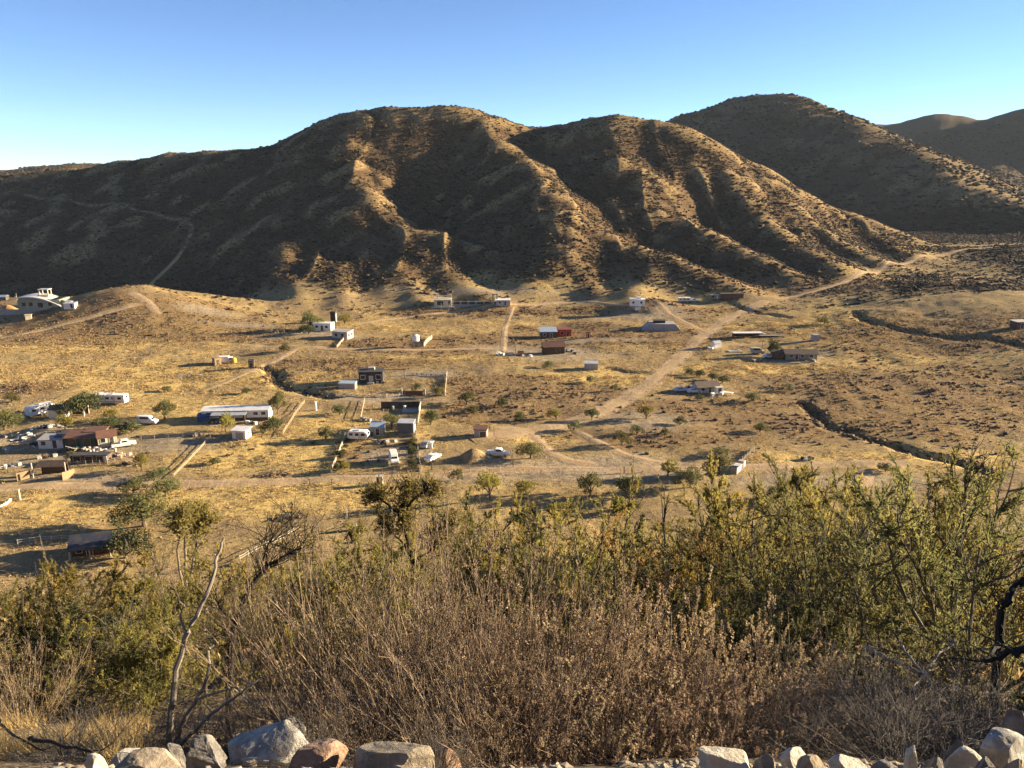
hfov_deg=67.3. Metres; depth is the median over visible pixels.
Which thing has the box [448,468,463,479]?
bush
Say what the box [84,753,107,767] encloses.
rock
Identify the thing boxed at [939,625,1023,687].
tree branch
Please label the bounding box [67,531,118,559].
blue roof shed
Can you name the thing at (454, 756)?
dead grey brush
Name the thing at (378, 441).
yard junk
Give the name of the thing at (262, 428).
bush
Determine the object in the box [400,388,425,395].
yard gate
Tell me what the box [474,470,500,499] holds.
yellow tree
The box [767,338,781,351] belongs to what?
dark tree
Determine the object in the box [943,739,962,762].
rock
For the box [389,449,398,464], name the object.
white truck
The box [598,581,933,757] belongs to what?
seedy brush
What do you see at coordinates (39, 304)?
window
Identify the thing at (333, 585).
yellow shrub
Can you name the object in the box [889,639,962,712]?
fallen branch
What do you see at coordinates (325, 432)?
bush
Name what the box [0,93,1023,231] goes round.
distant scrub
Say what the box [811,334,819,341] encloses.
block hut
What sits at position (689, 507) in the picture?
olive shrub
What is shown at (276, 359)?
dirt track
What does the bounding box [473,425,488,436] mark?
field hut
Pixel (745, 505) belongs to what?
yellow shrub
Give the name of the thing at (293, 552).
leaning snag
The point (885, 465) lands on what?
bush
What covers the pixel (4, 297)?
blue canopy
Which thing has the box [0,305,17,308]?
dirt heap
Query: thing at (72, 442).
door
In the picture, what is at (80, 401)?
olive tree
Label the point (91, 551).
door
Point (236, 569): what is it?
yellow shrub
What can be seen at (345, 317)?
yellow tree
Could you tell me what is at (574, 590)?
dry brush
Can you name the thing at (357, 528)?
olive shrub
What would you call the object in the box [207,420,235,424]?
yard junk
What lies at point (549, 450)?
dirt track
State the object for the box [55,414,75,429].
yellow tree
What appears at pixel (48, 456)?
yard junk
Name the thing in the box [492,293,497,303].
bell arch
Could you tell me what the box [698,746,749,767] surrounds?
rock
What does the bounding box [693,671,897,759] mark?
dead grey brush
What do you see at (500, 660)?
dry brush
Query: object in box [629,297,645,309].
stilt house
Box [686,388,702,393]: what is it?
white hatchback
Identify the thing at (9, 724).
bank grass
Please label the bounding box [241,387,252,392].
bush
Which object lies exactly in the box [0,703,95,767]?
fallen branch
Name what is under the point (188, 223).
dirt track
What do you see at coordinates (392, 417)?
olive tree
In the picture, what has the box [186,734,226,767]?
rock
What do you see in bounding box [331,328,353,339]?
pale unfinished house
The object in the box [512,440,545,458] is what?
olive tree
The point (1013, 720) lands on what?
rock
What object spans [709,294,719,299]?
grey trailer
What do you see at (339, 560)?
olive shrub
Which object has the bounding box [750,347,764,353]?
ranch van
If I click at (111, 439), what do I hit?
door
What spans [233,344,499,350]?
dirt track
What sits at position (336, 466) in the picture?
bush
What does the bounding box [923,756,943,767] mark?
rock
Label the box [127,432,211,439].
wire fence
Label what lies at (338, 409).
bush
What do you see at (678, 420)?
bush
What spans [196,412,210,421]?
blue tarp stall
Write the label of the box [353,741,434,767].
rock
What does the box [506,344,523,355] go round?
ruined wall
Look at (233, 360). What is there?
water tank
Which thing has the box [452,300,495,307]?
arcade wall
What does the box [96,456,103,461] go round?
door
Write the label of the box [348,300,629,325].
dirt track
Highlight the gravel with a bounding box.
[16,756,993,767]
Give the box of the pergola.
[384,369,404,376]
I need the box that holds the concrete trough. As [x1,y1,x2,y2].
[759,335,785,336]
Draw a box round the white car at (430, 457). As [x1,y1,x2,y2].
[424,453,441,461]
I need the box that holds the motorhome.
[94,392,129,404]
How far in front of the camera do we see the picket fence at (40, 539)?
135.58 m
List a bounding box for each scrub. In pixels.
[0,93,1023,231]
[0,105,1023,314]
[0,239,1023,609]
[0,604,1023,673]
[255,310,1023,475]
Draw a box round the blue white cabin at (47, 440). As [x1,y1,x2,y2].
[36,433,64,448]
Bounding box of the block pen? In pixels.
[381,401,420,412]
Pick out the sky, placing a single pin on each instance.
(87, 81)
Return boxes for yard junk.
[2,447,23,453]
[29,441,37,447]
[37,453,57,458]
[57,446,80,452]
[120,460,136,465]
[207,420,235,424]
[245,420,260,424]
[376,439,396,443]
[710,392,723,396]
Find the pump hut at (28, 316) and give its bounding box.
[24,314,31,319]
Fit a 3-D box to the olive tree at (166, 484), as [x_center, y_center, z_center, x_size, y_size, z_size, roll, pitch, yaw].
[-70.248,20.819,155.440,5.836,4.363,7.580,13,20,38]
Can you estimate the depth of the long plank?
185.65 m
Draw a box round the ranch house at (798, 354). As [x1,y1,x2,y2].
[770,349,818,360]
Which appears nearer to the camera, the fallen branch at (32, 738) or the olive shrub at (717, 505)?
the fallen branch at (32, 738)
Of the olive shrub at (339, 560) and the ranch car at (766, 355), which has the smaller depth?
the olive shrub at (339, 560)
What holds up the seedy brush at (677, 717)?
on the terrain at (958, 302)
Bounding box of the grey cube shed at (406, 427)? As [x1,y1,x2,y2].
[397,418,415,436]
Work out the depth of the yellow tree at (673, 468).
164.15 m
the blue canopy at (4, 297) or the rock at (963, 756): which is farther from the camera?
the blue canopy at (4, 297)
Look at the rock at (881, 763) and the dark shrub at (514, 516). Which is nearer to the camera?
the rock at (881, 763)
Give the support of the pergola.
on the terrain at (958, 302)
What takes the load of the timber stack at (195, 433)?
on the terrain at (958, 302)
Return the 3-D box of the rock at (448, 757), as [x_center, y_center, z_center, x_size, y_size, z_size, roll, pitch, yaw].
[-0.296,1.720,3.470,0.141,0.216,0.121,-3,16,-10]
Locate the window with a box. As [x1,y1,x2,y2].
[100,438,105,442]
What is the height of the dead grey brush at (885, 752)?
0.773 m
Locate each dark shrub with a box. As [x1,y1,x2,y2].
[0,594,246,719]
[391,538,498,643]
[464,499,600,635]
[641,572,890,709]
[655,548,847,697]
[806,464,1023,647]
[1010,644,1023,712]
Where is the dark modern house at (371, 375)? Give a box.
[357,366,384,383]
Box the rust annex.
[82,426,109,432]
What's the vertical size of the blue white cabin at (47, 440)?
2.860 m
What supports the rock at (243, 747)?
on the terrain at (958, 302)
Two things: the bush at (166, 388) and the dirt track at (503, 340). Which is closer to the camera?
the bush at (166, 388)
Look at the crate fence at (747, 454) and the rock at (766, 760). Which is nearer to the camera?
the rock at (766, 760)
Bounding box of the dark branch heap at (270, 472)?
[258,469,290,477]
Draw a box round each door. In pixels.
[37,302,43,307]
[52,440,57,448]
[69,439,76,446]
[72,456,80,462]
[83,438,90,446]
[84,456,92,461]
[86,550,93,555]
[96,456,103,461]
[109,437,114,445]
[235,432,243,438]
[375,428,379,435]
[479,431,485,436]
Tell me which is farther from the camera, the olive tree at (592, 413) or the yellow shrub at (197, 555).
the olive tree at (592, 413)
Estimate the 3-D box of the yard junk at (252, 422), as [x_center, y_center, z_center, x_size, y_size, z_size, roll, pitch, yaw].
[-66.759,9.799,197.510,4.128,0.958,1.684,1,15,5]
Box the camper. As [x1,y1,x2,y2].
[347,429,372,440]
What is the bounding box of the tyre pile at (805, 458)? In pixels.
[801,456,814,460]
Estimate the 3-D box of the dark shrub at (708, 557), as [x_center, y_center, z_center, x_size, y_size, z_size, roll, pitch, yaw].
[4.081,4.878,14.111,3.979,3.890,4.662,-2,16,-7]
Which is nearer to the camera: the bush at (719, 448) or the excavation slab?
the bush at (719, 448)
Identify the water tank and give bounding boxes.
[231,357,236,362]
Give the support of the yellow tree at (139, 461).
on the terrain at (958, 302)
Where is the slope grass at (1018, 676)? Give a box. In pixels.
[0,590,1023,692]
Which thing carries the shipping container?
on the terrain at (958, 302)
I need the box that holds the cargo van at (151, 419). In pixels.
[136,414,158,424]
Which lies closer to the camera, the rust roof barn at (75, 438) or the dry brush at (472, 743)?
the dry brush at (472, 743)
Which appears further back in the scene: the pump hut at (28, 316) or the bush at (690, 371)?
the pump hut at (28, 316)
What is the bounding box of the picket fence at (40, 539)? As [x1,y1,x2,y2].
[17,535,62,543]
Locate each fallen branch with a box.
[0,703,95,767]
[24,706,144,756]
[863,637,923,686]
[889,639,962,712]
[899,644,987,712]
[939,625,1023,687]
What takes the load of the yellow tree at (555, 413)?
on the terrain at (958, 302)
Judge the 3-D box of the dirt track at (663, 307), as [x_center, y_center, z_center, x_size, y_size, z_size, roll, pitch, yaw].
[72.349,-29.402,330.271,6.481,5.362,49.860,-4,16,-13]
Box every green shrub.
[36,552,186,637]
[135,555,303,663]
[211,539,404,679]
[224,553,333,639]
[438,536,642,682]
[509,482,740,672]
[627,473,798,628]
[662,467,1005,688]
[695,448,1020,715]
[781,483,1023,653]
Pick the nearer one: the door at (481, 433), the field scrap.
the door at (481, 433)
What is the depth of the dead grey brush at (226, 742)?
5.64 m
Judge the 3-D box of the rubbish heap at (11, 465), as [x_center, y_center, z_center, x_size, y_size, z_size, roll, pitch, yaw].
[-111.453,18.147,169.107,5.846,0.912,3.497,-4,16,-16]
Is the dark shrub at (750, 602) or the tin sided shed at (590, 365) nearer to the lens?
the dark shrub at (750, 602)
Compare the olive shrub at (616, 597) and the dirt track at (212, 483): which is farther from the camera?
the dirt track at (212, 483)
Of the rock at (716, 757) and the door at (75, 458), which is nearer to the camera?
the rock at (716, 757)
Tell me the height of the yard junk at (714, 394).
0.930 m
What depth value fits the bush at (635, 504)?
148.52 m
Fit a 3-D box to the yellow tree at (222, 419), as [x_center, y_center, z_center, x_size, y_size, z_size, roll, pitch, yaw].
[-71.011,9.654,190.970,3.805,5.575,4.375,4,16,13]
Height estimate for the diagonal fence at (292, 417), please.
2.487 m
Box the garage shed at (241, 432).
[230,425,251,439]
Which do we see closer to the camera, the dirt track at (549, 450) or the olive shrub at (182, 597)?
the olive shrub at (182, 597)
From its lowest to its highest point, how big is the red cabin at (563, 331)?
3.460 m
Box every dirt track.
[0,301,149,337]
[0,459,929,492]
[18,191,194,284]
[124,289,165,318]
[196,347,301,391]
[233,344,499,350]
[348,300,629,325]
[465,298,775,444]
[490,425,612,467]
[500,306,515,351]
[569,427,699,465]
[653,300,705,332]
[710,342,821,345]
[770,246,997,299]
[851,465,877,495]
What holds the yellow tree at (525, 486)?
on the terrain at (958, 302)
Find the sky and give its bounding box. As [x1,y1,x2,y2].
[0,0,1023,169]
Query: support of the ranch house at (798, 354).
on the terrain at (958, 302)
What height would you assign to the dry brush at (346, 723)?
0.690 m
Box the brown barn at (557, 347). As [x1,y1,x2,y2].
[541,341,565,354]
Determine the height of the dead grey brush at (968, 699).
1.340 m
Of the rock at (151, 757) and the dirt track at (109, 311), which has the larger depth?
the dirt track at (109, 311)
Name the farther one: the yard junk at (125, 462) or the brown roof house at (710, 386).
the brown roof house at (710, 386)
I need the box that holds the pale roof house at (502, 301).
[495,298,510,305]
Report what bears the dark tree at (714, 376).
on the terrain at (958, 302)
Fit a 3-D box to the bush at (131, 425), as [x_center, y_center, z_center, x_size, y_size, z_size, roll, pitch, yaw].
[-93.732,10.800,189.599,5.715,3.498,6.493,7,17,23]
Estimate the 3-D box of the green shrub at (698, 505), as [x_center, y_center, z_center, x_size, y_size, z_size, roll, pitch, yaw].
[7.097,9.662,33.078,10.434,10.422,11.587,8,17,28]
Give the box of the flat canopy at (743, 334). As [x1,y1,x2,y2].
[732,331,765,337]
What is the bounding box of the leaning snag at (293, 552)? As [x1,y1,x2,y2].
[155,491,351,738]
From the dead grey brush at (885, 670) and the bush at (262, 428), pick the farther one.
the bush at (262, 428)
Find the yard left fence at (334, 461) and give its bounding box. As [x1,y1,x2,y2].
[330,435,344,469]
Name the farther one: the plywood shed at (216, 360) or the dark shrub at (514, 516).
the plywood shed at (216, 360)
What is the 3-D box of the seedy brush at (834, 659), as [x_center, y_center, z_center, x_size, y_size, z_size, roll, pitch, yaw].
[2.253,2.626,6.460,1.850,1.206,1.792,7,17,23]
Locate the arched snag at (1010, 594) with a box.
[935,525,1023,723]
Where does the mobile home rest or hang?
on the terrain at (958, 302)
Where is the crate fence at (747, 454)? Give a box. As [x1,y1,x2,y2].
[742,445,754,458]
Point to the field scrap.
(365, 418)
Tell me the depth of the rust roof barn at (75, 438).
181.07 m
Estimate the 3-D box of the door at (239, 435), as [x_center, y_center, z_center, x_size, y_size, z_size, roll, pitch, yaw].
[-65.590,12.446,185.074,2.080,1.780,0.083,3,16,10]
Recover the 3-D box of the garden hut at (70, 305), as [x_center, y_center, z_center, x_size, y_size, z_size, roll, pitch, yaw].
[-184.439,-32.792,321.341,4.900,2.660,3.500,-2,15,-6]
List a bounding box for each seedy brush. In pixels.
[405,591,719,765]
[407,560,786,763]
[484,605,804,764]
[524,553,871,757]
[589,640,854,758]
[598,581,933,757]
[676,595,906,746]
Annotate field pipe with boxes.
[767,363,796,363]
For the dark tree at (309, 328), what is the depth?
302.75 m
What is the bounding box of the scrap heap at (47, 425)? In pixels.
[30,423,64,430]
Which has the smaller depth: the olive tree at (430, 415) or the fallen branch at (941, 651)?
the fallen branch at (941, 651)
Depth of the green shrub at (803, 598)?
12.42 m
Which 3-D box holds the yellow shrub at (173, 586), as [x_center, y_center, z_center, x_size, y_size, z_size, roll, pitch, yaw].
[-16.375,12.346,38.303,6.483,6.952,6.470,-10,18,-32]
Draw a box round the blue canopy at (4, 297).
[0,295,8,300]
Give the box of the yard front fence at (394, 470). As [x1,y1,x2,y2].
[331,468,419,473]
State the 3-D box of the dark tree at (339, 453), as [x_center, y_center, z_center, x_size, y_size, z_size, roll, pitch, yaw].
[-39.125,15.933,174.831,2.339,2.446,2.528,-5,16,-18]
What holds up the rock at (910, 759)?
on the terrain at (958, 302)
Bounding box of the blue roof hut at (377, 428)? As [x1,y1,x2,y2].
[369,421,385,435]
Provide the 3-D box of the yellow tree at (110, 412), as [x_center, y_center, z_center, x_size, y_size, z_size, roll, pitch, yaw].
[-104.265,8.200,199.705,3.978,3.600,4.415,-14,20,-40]
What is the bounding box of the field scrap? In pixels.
[356,416,371,421]
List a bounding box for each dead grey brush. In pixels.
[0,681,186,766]
[26,664,255,757]
[93,678,271,753]
[173,675,355,755]
[260,700,359,767]
[397,694,484,767]
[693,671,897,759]
[722,654,981,758]
[733,648,1001,762]
[745,611,1021,742]
[753,621,1002,754]
[767,638,1022,759]
[809,627,1023,757]
[831,606,1023,742]
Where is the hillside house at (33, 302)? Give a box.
[8,288,73,313]
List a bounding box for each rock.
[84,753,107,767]
[109,748,139,765]
[115,747,181,767]
[165,743,185,767]
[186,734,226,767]
[227,720,309,767]
[277,715,305,734]
[288,738,348,767]
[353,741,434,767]
[431,742,460,767]
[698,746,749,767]
[752,753,774,767]
[779,746,805,767]
[796,754,824,767]
[827,754,867,767]
[870,759,894,767]
[903,745,917,767]
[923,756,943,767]
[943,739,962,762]
[943,745,981,767]
[975,756,995,767]
[979,727,1023,767]
[1000,710,1023,736]
[1003,758,1023,767]
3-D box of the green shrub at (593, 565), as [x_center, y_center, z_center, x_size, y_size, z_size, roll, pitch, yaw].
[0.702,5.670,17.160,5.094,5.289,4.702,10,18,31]
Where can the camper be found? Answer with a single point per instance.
(357, 434)
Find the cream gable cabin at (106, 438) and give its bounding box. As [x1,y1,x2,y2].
[95,428,116,446]
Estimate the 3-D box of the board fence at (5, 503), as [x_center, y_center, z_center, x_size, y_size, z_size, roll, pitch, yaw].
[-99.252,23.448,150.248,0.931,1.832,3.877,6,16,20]
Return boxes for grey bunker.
[642,319,680,330]
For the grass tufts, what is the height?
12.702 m
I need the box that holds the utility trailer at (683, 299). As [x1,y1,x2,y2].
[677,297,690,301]
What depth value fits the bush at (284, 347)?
275.51 m
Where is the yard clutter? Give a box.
[64,446,116,452]
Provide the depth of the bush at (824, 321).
312.90 m
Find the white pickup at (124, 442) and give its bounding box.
[111,438,136,448]
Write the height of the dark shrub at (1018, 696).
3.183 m
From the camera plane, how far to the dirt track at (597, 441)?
180.00 m
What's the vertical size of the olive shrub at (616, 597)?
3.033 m
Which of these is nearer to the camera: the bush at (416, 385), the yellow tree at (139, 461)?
the yellow tree at (139, 461)
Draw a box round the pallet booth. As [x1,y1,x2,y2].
[376,474,382,484]
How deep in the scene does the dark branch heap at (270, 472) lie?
165.36 m
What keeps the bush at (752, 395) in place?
on the terrain at (958, 302)
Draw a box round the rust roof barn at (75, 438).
[62,429,97,447]
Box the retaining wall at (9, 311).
[0,309,20,314]
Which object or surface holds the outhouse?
on the terrain at (958, 302)
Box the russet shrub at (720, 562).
[582,490,771,675]
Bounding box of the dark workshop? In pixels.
[54,430,68,437]
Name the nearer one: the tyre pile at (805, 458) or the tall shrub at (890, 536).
the tall shrub at (890, 536)
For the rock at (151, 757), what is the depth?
3.08 m
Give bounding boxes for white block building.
[313,321,333,330]
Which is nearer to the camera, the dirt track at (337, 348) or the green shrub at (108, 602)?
the green shrub at (108, 602)
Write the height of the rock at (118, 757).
0.150 m
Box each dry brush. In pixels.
[0,614,123,725]
[126,511,472,756]
[179,470,571,764]
[185,666,331,763]
[256,650,446,766]
[262,498,640,750]
[277,541,568,765]
[298,536,703,767]
[311,612,638,767]
[383,515,704,755]
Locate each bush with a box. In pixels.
[2,392,20,401]
[117,419,144,432]
[139,466,168,480]
[161,386,172,391]
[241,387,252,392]
[256,423,267,433]
[263,415,282,430]
[278,344,290,351]
[317,426,334,438]
[329,404,347,414]
[332,463,341,470]
[409,437,417,444]
[411,382,420,390]
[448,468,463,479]
[468,405,478,413]
[495,397,507,405]
[515,412,526,420]
[542,360,552,367]
[566,420,579,429]
[576,472,603,495]
[586,375,594,381]
[609,495,642,509]
[629,424,645,433]
[659,427,670,435]
[673,415,687,424]
[685,368,693,373]
[695,395,705,399]
[709,446,732,453]
[745,392,760,400]
[753,423,769,431]
[783,383,793,390]
[816,318,830,323]
[876,462,891,471]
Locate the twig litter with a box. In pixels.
[1,686,1010,767]
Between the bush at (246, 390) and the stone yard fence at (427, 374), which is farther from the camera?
the stone yard fence at (427, 374)
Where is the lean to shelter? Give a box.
[47,404,88,418]
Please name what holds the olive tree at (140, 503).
on the terrain at (958, 302)
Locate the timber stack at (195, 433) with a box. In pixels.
[188,431,213,438]
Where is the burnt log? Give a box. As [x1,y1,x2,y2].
[275,510,307,519]
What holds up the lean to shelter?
on the terrain at (958, 302)
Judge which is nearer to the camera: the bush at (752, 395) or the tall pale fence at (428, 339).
the bush at (752, 395)
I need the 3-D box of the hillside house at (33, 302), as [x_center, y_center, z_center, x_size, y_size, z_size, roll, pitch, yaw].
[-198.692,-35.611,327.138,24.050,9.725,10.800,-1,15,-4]
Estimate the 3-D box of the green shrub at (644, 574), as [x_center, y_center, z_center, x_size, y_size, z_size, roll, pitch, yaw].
[2.694,5.468,17.806,6.677,6.006,6.012,-13,20,-39]
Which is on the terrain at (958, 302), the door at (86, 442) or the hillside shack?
the hillside shack
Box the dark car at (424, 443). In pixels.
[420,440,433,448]
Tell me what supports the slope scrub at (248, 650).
on the terrain at (958, 302)
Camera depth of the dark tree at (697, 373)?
245.91 m
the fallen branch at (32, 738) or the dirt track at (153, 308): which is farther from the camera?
the dirt track at (153, 308)
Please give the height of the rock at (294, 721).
0.425 m
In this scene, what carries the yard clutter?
on the terrain at (958, 302)
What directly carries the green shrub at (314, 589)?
on the terrain at (958, 302)
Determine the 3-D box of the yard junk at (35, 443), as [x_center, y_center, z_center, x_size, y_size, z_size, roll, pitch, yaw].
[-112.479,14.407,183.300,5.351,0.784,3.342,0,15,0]
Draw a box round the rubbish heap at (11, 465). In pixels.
[1,462,21,469]
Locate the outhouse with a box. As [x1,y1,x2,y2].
[248,359,254,368]
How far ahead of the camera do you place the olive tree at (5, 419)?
193.08 m
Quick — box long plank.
[372,438,410,440]
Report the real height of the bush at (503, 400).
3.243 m
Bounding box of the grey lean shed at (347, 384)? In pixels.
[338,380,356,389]
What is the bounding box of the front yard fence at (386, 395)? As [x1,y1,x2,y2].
[336,394,404,397]
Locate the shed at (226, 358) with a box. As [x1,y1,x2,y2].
[219,355,232,362]
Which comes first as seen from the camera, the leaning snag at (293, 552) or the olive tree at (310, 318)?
the leaning snag at (293, 552)
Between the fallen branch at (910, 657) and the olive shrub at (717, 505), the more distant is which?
the olive shrub at (717, 505)
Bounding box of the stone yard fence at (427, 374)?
[412,372,445,376]
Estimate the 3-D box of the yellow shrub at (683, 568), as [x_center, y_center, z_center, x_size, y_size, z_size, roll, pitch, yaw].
[2.296,4.373,12.451,3.661,3.934,3.668,-5,16,-18]
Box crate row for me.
[731,459,745,473]
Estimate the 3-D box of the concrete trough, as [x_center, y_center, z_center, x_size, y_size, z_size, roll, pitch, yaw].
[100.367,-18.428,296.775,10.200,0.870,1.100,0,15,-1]
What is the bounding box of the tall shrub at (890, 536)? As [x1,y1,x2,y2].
[797,437,1023,707]
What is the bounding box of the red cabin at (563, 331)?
[556,327,571,336]
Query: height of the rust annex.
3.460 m
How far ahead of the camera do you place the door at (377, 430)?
189.08 m
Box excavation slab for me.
[727,349,742,352]
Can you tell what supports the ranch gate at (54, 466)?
on the terrain at (958, 302)
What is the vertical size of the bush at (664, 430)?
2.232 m
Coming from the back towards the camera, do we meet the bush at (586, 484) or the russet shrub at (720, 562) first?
the bush at (586, 484)
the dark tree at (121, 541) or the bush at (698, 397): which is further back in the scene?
the bush at (698, 397)
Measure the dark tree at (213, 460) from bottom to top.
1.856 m
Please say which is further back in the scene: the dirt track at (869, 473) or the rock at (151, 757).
the dirt track at (869, 473)
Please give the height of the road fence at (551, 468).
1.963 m
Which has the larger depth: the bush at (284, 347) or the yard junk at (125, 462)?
the bush at (284, 347)
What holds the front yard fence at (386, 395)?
on the terrain at (958, 302)
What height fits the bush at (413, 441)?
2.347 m
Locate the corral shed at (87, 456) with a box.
[68,451,113,462]
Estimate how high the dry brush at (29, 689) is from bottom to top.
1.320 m
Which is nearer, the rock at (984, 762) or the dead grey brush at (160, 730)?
the rock at (984, 762)
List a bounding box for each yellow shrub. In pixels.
[18,535,201,684]
[140,563,230,630]
[143,532,281,652]
[174,526,353,658]
[266,541,390,650]
[431,498,595,631]
[559,521,756,701]
[730,458,862,587]
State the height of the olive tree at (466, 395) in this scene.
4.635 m
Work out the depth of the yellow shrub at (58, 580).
15.97 m
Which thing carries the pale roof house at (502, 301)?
on the terrain at (958, 302)
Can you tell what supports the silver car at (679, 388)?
on the terrain at (958, 302)
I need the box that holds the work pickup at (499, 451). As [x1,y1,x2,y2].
[486,447,509,456]
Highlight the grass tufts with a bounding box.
[0,299,1023,626]
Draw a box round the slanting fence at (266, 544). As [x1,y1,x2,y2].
[239,528,296,560]
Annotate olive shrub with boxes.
[0,552,155,693]
[0,565,92,652]
[31,578,265,720]
[35,571,271,702]
[270,526,482,688]
[275,539,408,638]
[283,522,490,669]
[328,480,574,676]
[483,485,653,589]
[487,574,731,712]
[490,492,670,648]
[618,477,835,596]
[628,449,937,669]
[764,461,1020,651]
[771,439,1023,685]
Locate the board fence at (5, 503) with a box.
[1,498,11,506]
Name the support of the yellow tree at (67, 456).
on the terrain at (958, 302)
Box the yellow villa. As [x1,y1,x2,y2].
[431,294,454,308]
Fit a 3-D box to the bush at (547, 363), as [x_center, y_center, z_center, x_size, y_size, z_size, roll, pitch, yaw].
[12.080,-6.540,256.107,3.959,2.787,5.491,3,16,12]
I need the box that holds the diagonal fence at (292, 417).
[282,401,303,432]
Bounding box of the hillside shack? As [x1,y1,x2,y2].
[1009,319,1023,329]
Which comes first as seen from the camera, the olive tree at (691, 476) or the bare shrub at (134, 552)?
the bare shrub at (134, 552)
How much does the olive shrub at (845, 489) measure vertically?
12.618 m
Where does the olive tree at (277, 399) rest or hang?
on the terrain at (958, 302)
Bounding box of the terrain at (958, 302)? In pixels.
[0,94,1023,767]
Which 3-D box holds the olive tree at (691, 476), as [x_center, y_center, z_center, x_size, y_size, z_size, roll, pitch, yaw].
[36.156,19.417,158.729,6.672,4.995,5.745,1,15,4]
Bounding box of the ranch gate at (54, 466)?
[16,460,74,480]
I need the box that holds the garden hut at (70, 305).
[62,302,77,308]
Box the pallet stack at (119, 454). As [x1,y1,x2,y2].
[112,452,133,458]
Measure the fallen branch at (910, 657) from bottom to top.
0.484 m
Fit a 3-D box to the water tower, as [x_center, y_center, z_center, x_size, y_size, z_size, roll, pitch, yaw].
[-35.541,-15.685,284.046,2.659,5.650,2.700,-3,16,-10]
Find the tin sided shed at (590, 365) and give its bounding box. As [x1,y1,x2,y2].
[584,361,597,369]
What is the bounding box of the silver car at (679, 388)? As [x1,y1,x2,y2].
[673,386,687,391]
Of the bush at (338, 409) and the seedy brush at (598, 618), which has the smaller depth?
the seedy brush at (598, 618)
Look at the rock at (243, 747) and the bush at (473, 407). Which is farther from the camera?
the bush at (473, 407)
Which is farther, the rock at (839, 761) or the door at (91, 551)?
the door at (91, 551)
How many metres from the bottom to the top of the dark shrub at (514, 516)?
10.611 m
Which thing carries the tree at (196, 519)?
on the terrain at (958, 302)
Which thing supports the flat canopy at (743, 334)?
on the terrain at (958, 302)
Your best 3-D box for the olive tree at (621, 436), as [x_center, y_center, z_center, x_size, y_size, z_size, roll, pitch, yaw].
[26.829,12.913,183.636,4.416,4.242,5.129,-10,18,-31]
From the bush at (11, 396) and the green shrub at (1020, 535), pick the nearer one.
the green shrub at (1020, 535)
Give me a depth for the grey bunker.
310.97 m
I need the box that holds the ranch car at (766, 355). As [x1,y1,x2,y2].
[762,353,771,358]
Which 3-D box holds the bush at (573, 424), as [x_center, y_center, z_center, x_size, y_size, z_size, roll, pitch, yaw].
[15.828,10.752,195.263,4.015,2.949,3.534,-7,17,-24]
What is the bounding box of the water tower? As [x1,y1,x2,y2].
[412,334,419,347]
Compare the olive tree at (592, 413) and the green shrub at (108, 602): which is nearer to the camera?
the green shrub at (108, 602)
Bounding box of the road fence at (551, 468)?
[462,465,650,473]
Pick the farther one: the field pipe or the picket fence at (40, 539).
the field pipe
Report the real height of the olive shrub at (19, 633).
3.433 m
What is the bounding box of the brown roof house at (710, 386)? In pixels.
[690,380,723,393]
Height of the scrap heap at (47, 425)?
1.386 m
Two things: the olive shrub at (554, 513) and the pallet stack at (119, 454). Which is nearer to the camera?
the olive shrub at (554, 513)
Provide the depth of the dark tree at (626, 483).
153.32 m
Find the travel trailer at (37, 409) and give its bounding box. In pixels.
[24,401,55,415]
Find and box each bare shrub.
[53,537,210,634]
[545,456,706,590]
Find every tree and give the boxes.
[0,410,24,429]
[50,390,104,415]
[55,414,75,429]
[64,451,75,459]
[90,416,126,429]
[100,527,152,558]
[101,409,117,418]
[102,488,172,527]
[116,476,148,494]
[131,452,149,470]
[143,477,181,496]
[152,399,175,418]
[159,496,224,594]
[166,537,262,746]
[207,457,221,464]
[219,411,234,431]
[267,390,287,413]
[298,325,315,333]
[300,310,324,325]
[335,450,344,457]
[336,314,352,323]
[339,461,349,468]
[355,466,471,662]
[383,413,398,428]
[407,459,416,466]
[408,446,418,453]
[420,409,439,424]
[433,386,445,395]
[457,390,475,404]
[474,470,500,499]
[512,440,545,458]
[514,480,537,494]
[545,502,565,515]
[546,408,561,419]
[584,407,599,419]
[611,429,632,444]
[615,475,645,497]
[635,404,654,418]
[660,457,681,475]
[671,465,703,485]
[694,369,705,375]
[700,449,733,473]
[707,372,718,379]
[718,375,730,382]
[766,485,780,498]
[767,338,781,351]
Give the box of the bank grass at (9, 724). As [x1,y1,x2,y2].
[0,681,169,763]
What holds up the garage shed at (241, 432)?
on the terrain at (958, 302)
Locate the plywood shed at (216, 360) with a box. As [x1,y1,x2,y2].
[211,356,220,364]
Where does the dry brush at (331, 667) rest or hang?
on the terrain at (958, 302)
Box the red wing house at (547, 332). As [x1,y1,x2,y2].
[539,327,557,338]
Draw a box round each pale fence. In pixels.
[173,434,210,475]
[424,335,431,345]
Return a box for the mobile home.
[200,405,272,420]
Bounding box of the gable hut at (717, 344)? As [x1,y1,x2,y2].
[711,340,721,347]
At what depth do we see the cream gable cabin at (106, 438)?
181.58 m
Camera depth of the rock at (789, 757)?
3.22 m
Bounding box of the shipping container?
[719,293,743,298]
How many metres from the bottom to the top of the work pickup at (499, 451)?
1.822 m
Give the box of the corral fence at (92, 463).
[68,454,129,466]

